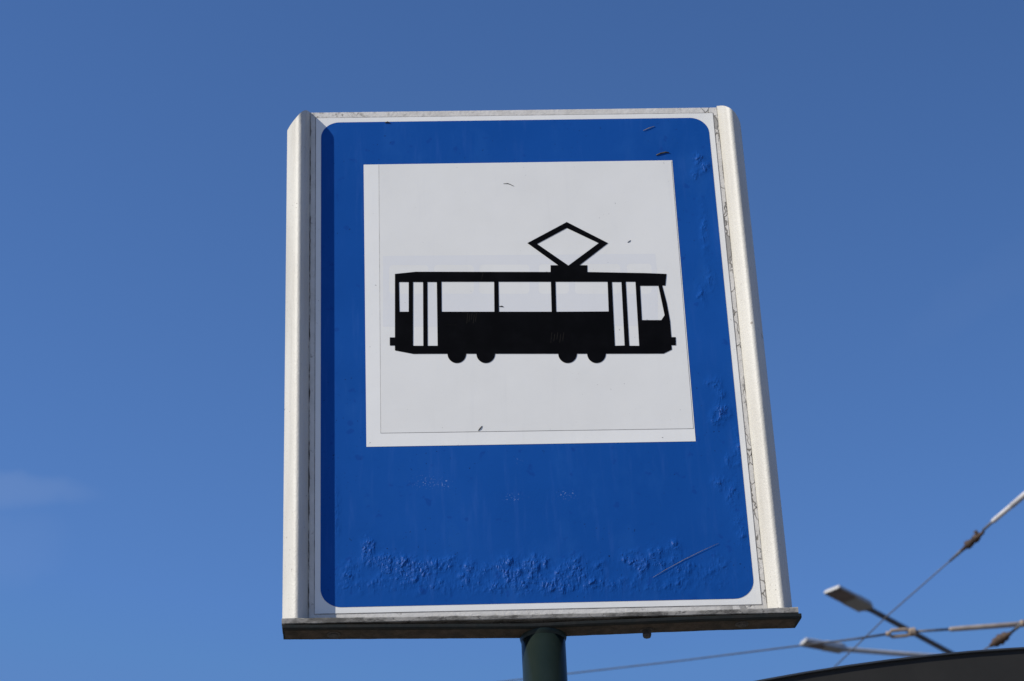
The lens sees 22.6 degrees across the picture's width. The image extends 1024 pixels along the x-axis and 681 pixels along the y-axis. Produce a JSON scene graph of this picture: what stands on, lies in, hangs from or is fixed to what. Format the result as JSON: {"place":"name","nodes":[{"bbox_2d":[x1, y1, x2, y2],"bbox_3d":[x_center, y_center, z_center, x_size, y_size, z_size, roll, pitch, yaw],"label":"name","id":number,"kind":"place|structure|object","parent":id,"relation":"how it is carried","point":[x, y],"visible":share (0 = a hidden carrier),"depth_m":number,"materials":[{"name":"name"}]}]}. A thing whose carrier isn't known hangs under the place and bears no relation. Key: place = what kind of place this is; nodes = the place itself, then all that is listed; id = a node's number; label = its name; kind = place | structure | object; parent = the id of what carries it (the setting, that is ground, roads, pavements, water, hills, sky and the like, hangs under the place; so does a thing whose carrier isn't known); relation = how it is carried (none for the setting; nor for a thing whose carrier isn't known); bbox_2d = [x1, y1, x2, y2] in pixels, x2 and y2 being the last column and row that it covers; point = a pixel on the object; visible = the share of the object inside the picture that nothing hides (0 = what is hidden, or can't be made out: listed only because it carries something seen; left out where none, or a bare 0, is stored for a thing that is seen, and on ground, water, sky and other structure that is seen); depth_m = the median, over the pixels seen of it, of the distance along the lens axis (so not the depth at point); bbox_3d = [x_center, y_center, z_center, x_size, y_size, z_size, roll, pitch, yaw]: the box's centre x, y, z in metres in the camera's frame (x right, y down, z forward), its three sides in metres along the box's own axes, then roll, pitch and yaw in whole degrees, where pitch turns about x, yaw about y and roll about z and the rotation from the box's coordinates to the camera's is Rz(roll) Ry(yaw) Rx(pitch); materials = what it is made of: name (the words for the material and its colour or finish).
{"place":"outdoors","nodes":[
{"label":"outdoors","id":0,"kind":"place"},
{"bbox_2d":[0,0,1023,680],"label":"sky","id":1,"kind":"structure","parent":0,"point":[143,143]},
{"bbox_2d":[507,622,1019,680],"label":"span wire","id":2,"kind":"object","parent":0,"point":[913,631],"visible":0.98,"depth_m":11.68,"materials":[{"name":"grey metal"}]},
{"bbox_2d":[834,492,1023,666],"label":"span wire","id":3,"kind":"object","parent":2,"relation":"attached to","point":[973,540],"visible":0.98,"depth_m":10.91,"materials":[{"name":"grey metal"}]},
{"bbox_2d":[983,620,1023,649],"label":"span wire","id":4,"kind":"object","parent":2,"relation":"attached to","point":[1000,639],"visible":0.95,"depth_m":11.71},
{"bbox_2d":[800,638,929,656],"bbox_3d":[3.967,7.388,19.552,2.635,11.120,0.219,6,-33,-14],"label":"street lamp","id":5,"kind":"object","parent":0,"point":[837,647],"visible":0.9,"depth_m":22.23,"materials":[{"name":"grey metal"}]},
{"bbox_2d":[824,585,952,652],"bbox_3d":[3.583,6.866,18.219,0.218,10.620,2.673,-27,-40,34],"label":"street lamp","id":6,"kind":"object","parent":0,"point":[851,599],"visible":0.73,"depth_m":20.32,"materials":[{"name":"grey metal"}]},
{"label":"pavement","id":7,"kind":"structure","parent":0,"visible":0},
{"bbox_2d":[282,106,801,680],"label":"tram stop sign","id":8,"kind":"object","parent":7,"relation":"on","point":[600,378],"visible":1,"depth_m":2.97,"materials":[{"name":"blue metal"}]},
{"bbox_2d":[756,647,1023,680],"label":"tram shelter","id":9,"kind":"object","parent":7,"relation":"on","point":[1003,664],"visible":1,"depth_m":3.58,"materials":[{"name":"paint"}]}
]}

